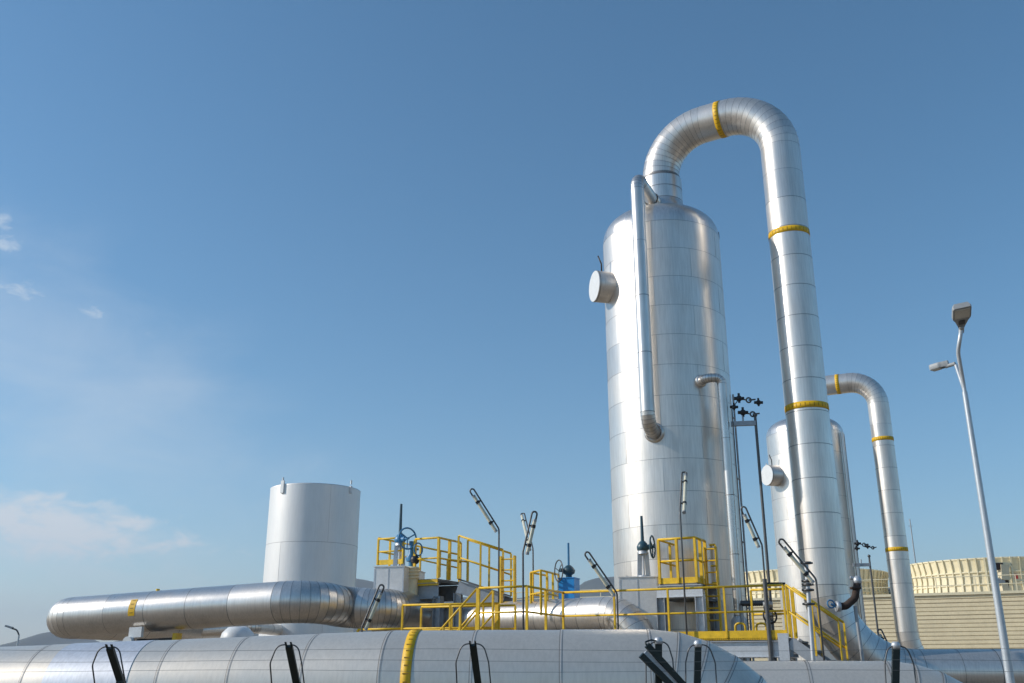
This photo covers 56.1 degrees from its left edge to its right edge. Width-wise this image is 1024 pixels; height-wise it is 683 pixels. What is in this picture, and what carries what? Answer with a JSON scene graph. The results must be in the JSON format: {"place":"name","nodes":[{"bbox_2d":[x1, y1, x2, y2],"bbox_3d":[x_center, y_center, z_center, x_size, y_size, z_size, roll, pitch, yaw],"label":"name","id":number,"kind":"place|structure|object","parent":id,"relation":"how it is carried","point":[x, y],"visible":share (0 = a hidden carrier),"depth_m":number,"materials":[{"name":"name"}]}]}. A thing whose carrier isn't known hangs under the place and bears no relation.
{"place":"outdoors","nodes":[
{"label":"outdoors","id":0,"kind":"place"},
{"bbox_2d":[220,626,253,637],"bbox_3d":[-8.195,10.034,28.275,1.050,3.246,1.050,0,-19,0],"label":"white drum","id":1,"kind":"object","parent":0,"point":[238,631],"visible":0.3,"depth_m":28.40,"materials":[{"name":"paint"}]},
{"bbox_2d":[0,577,889,646],"bbox_3d":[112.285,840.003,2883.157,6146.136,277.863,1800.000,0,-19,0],"label":"hills","id":2,"kind":"structure","parent":0,"point":[48,638],"depth_m":2795.52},
{"bbox_2d":[0,0,1023,644],"label":"sky","id":3,"kind":"structure","parent":0,"point":[246,246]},
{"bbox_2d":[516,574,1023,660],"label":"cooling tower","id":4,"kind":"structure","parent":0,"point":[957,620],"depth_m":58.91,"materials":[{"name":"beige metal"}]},
{"bbox_2d":[745,568,888,597],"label":"fan stack","id":5,"kind":"object","parent":4,"relation":"on","point":[755,577],"visible":0.23,"depth_m":69.70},
{"bbox_2d":[910,556,1023,592],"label":"fan stack","id":6,"kind":"object","parent":4,"relation":"on","point":[952,568],"visible":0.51,"depth_m":64.10,"materials":[{"name":"beige paint"}]},
{"bbox_2d":[995,562,1023,590],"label":"hoist frame","id":7,"kind":"object","parent":4,"relation":"on","point":[1002,568],"visible":0.7,"depth_m":60.14,"materials":[{"name":"metal"}]},
{"bbox_2d":[877,629,886,640],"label":"strip light","id":8,"kind":"object","parent":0,"point":[880,635],"visible":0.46,"depth_m":26.20,"materials":[{"name":"black metal"}]},
{"label":"ground","id":9,"kind":"structure","parent":0,"visible":0},
{"bbox_2d":[5,625,19,645],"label":"street lamp","id":10,"kind":"object","parent":9,"relation":"on","point":[10,627],"visible":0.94,"depth_m":57.43,"materials":[{"name":"grey metal"}]},
{"bbox_2d":[123,627,181,640],"bbox_3d":[-9.262,8.909,24.652,1.152,3.039,1.259,-12,-22,30],"label":"pipe support","id":11,"kind":"object","parent":9,"relation":"on","point":[136,633],"visible":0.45,"depth_m":24.90,"materials":[{"name":"white paint"}]},
{"bbox_2d":[46,580,432,640],"bbox_3d":[-7.087,7.864,27.621,10.108,1.353,7.468,-7,-20,21],"label":"transfer pipe","id":12,"kind":"object","parent":11,"relation":"on","point":[190,613],"visible":0.87,"depth_m":24.92,"materials":[{"name":"metal"}]},
{"bbox_2d":[202,624,282,635],"bbox_3d":[-9.692,9.733,32.227,2.724,0.646,7.317,-18,-26,42],"label":"pale pipe","id":13,"kind":"object","parent":12,"relation":"attached to","point":[272,629],"visible":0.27,"depth_m":31.85,"materials":[{"name":"metal"}]},
{"bbox_2d":[259,477,360,635],"bbox_3d":[-7.576,9.683,35.790,3.434,8.758,3.434,0,-19,0],"label":"storage tank","id":14,"kind":"object","parent":9,"relation":"on","point":[312,531],"visible":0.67,"depth_m":35.20,"materials":[{"name":"metal"}]},
{"bbox_2d":[361,584,384,631],"bbox_3d":[-3.144,7.340,21.285,0.493,3.836,0.104,0,-19,0],"label":"strip light","id":15,"kind":"object","parent":9,"relation":"on","point":[377,601],"visible":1,"depth_m":21.70,"materials":[{"name":"black metal"}]},
{"bbox_2d":[0,629,766,682],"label":"pipeline","id":16,"kind":"object","parent":9,"relation":"on","point":[564,656],"visible":0.88,"depth_m":12.10,"materials":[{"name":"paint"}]},
{"bbox_2d":[371,566,425,631],"bbox_3d":[-3.139,8.605,26.257,0.896,4.650,1.940,-4,-19,11],"label":"valve box","id":17,"kind":"object","parent":9,"relation":"on","point":[393,577],"visible":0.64,"depth_m":26.04,"materials":[{"name":"metal"}]},
{"bbox_2d":[393,504,416,565],"bbox_3d":[-3.096,5.465,27.049,0.600,1.823,0.622,-16,-25,40],"label":"gate valve","id":18,"kind":"object","parent":17,"relation":"on","point":[399,539],"visible":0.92,"depth_m":26.99,"materials":[{"name":"metal"}]},
{"bbox_2d":[408,566,419,629],"bbox_3d":[-2.757,8.455,25.855,0.410,4.673,0.410,0,-19,0],"label":"expansion joint","id":19,"kind":"object","parent":9,"relation":"on","point":[414,571],"visible":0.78,"depth_m":26.35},
{"bbox_2d":[406,541,422,565],"bbox_3d":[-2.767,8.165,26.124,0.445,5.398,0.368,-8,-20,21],"label":"valve","id":20,"kind":"object","parent":9,"relation":"on","point":[411,559],"visible":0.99,"depth_m":26.79,"materials":[{"name":"blue metal"}]},
{"bbox_2d":[376,536,468,626],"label":"valve platform","id":21,"kind":"structure","parent":9,"relation":"on","point":[437,590],"depth_m":26.79,"materials":[{"name":"yellow metal"}]},
{"bbox_2d":[356,602,515,631],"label":"walkway","id":22,"kind":"structure","parent":9,"relation":"on","point":[451,606],"depth_m":23.36,"materials":[{"name":"yellow metal"}]},
{"bbox_2d":[453,535,512,626],"bbox_3d":[-0.745,7.999,25.785,1.460,5.492,1.040,-5,-19,13],"label":"gangway","id":23,"kind":"object","parent":9,"relation":"on","point":[467,588],"visible":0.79,"depth_m":25.94,"materials":[{"name":"metal"}]},
{"bbox_2d":[469,488,499,603],"bbox_3d":[-0.708,6.848,23.873,0.793,6.437,0.104,0,-19,0],"label":"strip light","id":24,"kind":"object","parent":9,"relation":"on","point":[477,502],"visible":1,"depth_m":24.60,"materials":[{"name":"black metal"}]},
{"bbox_2d":[500,555,515,603],"bbox_3d":[-0.106,8.043,24.939,0.440,4.863,0.120,-9,-21,26],"label":"ladder","id":25,"kind":"object","parent":9,"relation":"on","point":[502,580],"visible":0.43,"depth_m":25.52,"materials":[{"name":"yellow metal"}]},
{"bbox_2d":[26,637,1023,682],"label":"wire fence","id":26,"kind":"object","parent":9,"relation":"on","point":[656,663],"visible":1,"depth_m":8.42,"materials":[{"name":"metal"}]},
{"bbox_2d":[520,513,533,570],"bbox_3d":[0.425,8.043,27.631,0.164,6.600,2.557,2,-19,-5],"label":"strip light","id":27,"kind":"object","parent":9,"relation":"on","point":[523,523],"visible":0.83,"depth_m":28.32,"materials":[{"name":"black metal"}]},
{"bbox_2d":[522,511,537,629],"bbox_3d":[0.399,6.301,20.569,0.356,5.342,0.104,0,-19,0],"label":"strip light","id":28,"kind":"object","parent":9,"relation":"on","point":[532,526],"visible":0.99,"depth_m":21.15,"materials":[{"name":"black metal"}]},
{"bbox_2d":[426,596,653,629],"bbox_3d":[0.034,8.618,24.815,8.404,3.707,0.912,-14,-23,34],"label":"header pipe","id":29,"kind":"object","parent":9,"relation":"on","point":[588,605],"visible":0.37,"depth_m":23.85,"materials":[{"name":"metal"}]},
{"bbox_2d":[530,569,559,614],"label":"valve platform","id":30,"kind":"structure","parent":9,"relation":"on","point":[532,593],"depth_m":24.84,"materials":[{"name":"yellow metal"}]},
{"bbox_2d":[554,543,579,598],"bbox_3d":[1.359,7.694,24.331,0.609,5.133,0.714,-8,-20,22],"label":"actuator box","id":31,"kind":"object","parent":9,"relation":"on","point":[568,582],"visible":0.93,"depth_m":24.76,"materials":[{"name":"blue metal"}]},
{"bbox_2d":[584,551,618,628],"bbox_3d":[2.106,7.208,22.172,0.769,4.659,0.104,0,-19,0],"label":"strip light","id":32,"kind":"object","parent":9,"relation":"on","point":[601,577],"visible":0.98,"depth_m":22.68,"materials":[{"name":"black metal"}]},
{"bbox_2d":[477,584,798,660],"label":"walkway","id":33,"kind":"structure","parent":9,"relation":"on","point":[753,643],"depth_m":21.46,"materials":[{"name":"yellow metal"}]},
{"bbox_2d":[439,588,493,629],"bbox_3d":[-1.470,7.343,22.225,2.094,3.107,0.856,-9,-21,24],"label":"stair","id":34,"kind":"object","parent":33,"relation":"attached to","point":[459,609],"visible":0.35,"depth_m":22.04,"materials":[{"name":"metal"}]},
{"bbox_2d":[734,622,746,630],"bbox_3d":[5.163,6.524,21.706,0.276,0.349,0.050,-9,-21,25],"label":"pipe hoop","id":35,"kind":"object","parent":33,"relation":"on","point":[739,623],"visible":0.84,"depth_m":21.74,"materials":[{"name":"yellow metal"}]},
{"bbox_2d":[755,622,766,629],"bbox_3d":[5.636,6.524,21.706,0.274,0.349,0.050,-9,-21,25],"label":"pipe hoop","id":36,"kind":"object","parent":33,"relation":"on","point":[759,623],"visible":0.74,"depth_m":21.74,"materials":[{"name":"yellow metal"}]},
{"bbox_2d":[784,584,848,660],"bbox_3d":[7.524,6.894,20.337,3.111,3.479,0.904,-9,-21,24],"label":"stair","id":37,"kind":"object","parent":33,"relation":"attached to","point":[797,646],"visible":0.68,"depth_m":20.79,"materials":[{"name":"metal"}]},
{"bbox_2d":[618,576,658,629],"bbox_3d":[3.158,7.841,23.259,0.977,4.161,0.540,-4,-19,11],"label":"valve box","id":38,"kind":"object","parent":9,"relation":"on","point":[644,601],"visible":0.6,"depth_m":23.56,"materials":[{"name":"metal"}]},
{"bbox_2d":[637,516,655,575],"bbox_3d":[3.387,5.142,24.142,0.517,1.536,0.545,0,-19,0],"label":"gate valve","id":39,"kind":"object","parent":38,"relation":"on","point":[643,547],"visible":0.98,"depth_m":24.09,"materials":[{"name":"metal"}]},
{"bbox_2d":[589,171,754,660],"bbox_3d":[4.468,2.728,27.078,3.712,16.306,3.667,-10,-21,27],"label":"pressure vessel","id":40,"kind":"object","parent":9,"relation":"on","point":[688,322],"visible":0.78,"depth_m":26.08,"materials":[{"name":"metal"}]},
{"bbox_2d":[630,175,664,442],"bbox_3d":[3.877,-0.956,26.874,0.540,7.818,2.001,-8,-20,23],"label":"side pipe","id":41,"kind":"object","parent":40,"relation":"attached to","point":[643,193],"visible":0.99,"depth_m":25.95,"materials":[{"name":"metal"}]},
{"bbox_2d":[695,373,749,660],"bbox_3d":[5.319,5.340,24.212,0.963,9.510,0.465,-12,-22,31],"label":"drain pipe","id":42,"kind":"object","parent":40,"relation":"attached to","point":[705,379],"visible":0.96,"depth_m":24.52,"materials":[{"name":"metal"}]},
{"bbox_2d":[679,471,687,634],"bbox_3d":[4.163,6.217,22.425,0.166,6.698,1.400,-5,-19,14],"label":"strip light","id":43,"kind":"object","parent":9,"relation":"on","point":[684,502],"visible":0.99,"depth_m":22.49,"materials":[{"name":"black metal"}]},
{"bbox_2d":[655,536,724,630],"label":"cage platform","id":44,"kind":"structure","parent":9,"relation":"on","point":[699,599],"depth_m":23.05,"materials":[{"name":"yellow metal"}]},
{"bbox_2d":[702,546,722,630],"bbox_3d":[4.841,7.318,22.756,0.340,4.828,0.120,-9,-21,26],"label":"ladder","id":45,"kind":"object","parent":9,"relation":"on","point":[717,584],"visible":0.56,"depth_m":23.19,"materials":[{"name":"yellow metal"}]},
{"bbox_2d":[740,506,765,578],"bbox_3d":[5.588,6.528,21.677,0.452,5.626,0.108,0,-19,0],"label":"strip light","id":46,"kind":"object","parent":9,"relation":"on","point":[747,522],"visible":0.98,"depth_m":22.35,"materials":[{"name":"black metal"}]},
{"bbox_2d":[730,393,776,660],"bbox_3d":[6.160,5.571,23.920,0.874,8.885,0.184,-1,-19,2],"label":"instrument stand","id":47,"kind":"object","parent":9,"relation":"on","point":[743,412],"visible":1,"depth_m":24.64,"materials":[{"name":"metal"}]},
{"bbox_2d":[739,596,768,660],"bbox_3d":[5.780,7.857,22.519,0.674,3.654,0.140,-11,-22,29],"label":"dark pipe","id":48,"kind":"object","parent":9,"relation":"on","point":[748,603],"visible":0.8,"depth_m":23.04,"materials":[{"name":"black metal"}]},
{"bbox_2d":[763,602,776,660],"bbox_3d":[5.919,7.662,21.663,0.357,3.471,0.266,0,-19,0],"label":"drain valve","id":49,"kind":"object","parent":9,"relation":"on","point":[771,614],"visible":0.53,"depth_m":22.06,"materials":[{"name":"black metal"}]},
{"bbox_2d":[762,579,784,660],"bbox_3d":[5.806,7.114,20.712,0.494,3.894,0.100,0,-19,0],"label":"sign bar","id":50,"kind":"object","parent":9,"relation":"on","point":[768,622],"visible":0.77,"depth_m":21.04,"materials":[{"name":"black metal"}]},
{"bbox_2d":[778,538,824,660],"bbox_3d":[6.002,6.359,19.622,0.738,4.622,0.110,0,-19,0],"label":"strip light","id":51,"kind":"object","parent":9,"relation":"on","point":[799,566],"visible":1,"depth_m":20.11,"materials":[{"name":"black metal"}]},
{"bbox_2d":[800,561,814,659],"bbox_3d":[6.344,6.748,20.098,0.301,4.194,0.200,0,-19,0],"label":"sample valve","id":52,"kind":"object","parent":9,"relation":"on","point":[807,584],"visible":0.84,"depth_m":20.42,"materials":[{"name":"metal"}]},
{"bbox_2d":[761,419,865,660],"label":"pressure vessel","id":53,"kind":"object","parent":9,"relation":"on","point":[776,474],"visible":0.41,"depth_m":42.35,"materials":[{"name":"metal"}]},
{"bbox_2d":[825,373,923,648],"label":"overhead pipe","id":54,"kind":"object","parent":53,"relation":"attached to","point":[871,391],"visible":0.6,"depth_m":41.67,"materials":[{"name":"metal"}]},
{"bbox_2d":[643,97,1023,682],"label":"overhead pipe","id":55,"kind":"object","parent":9,"relation":"on","point":[768,129],"visible":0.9,"depth_m":25.31,"materials":[{"name":"metal"}]},
{"bbox_2d":[827,576,863,660],"bbox_3d":[7.810,7.477,22.068,0.881,4.084,0.260,0,-19,0],"label":"relief valve","id":56,"kind":"object","parent":9,"relation":"on","point":[838,606],"visible":1,"depth_m":22.46,"materials":[{"name":"metal"}]},
{"bbox_2d":[743,660,961,682],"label":"pipeline","id":57,"kind":"object","parent":9,"relation":"on","point":[820,671],"visible":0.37,"depth_m":13.52,"materials":[{"name":"paint"}]},
{"bbox_2d":[853,540,878,634],"bbox_3d":[13.895,11.089,36.936,0.988,6.837,0.175,-1,-19,4],"label":"instrument stand","id":58,"kind":"object","parent":9,"relation":"on","point":[857,544],"visible":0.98,"depth_m":37.67,"materials":[{"name":"metal"}]},
{"bbox_2d":[909,519,915,562],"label":"radio mast","id":59,"kind":"object","parent":9,"relation":"on","point":[912,541],"visible":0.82,"depth_m":147.90,"materials":[{"name":"metal"}]},
{"bbox_2d":[929,302,1014,682],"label":"street lamp","id":60,"kind":"object","parent":9,"relation":"on","point":[961,314],"visible":1,"depth_m":14.01,"materials":[{"name":"grey metal"}]}
]}

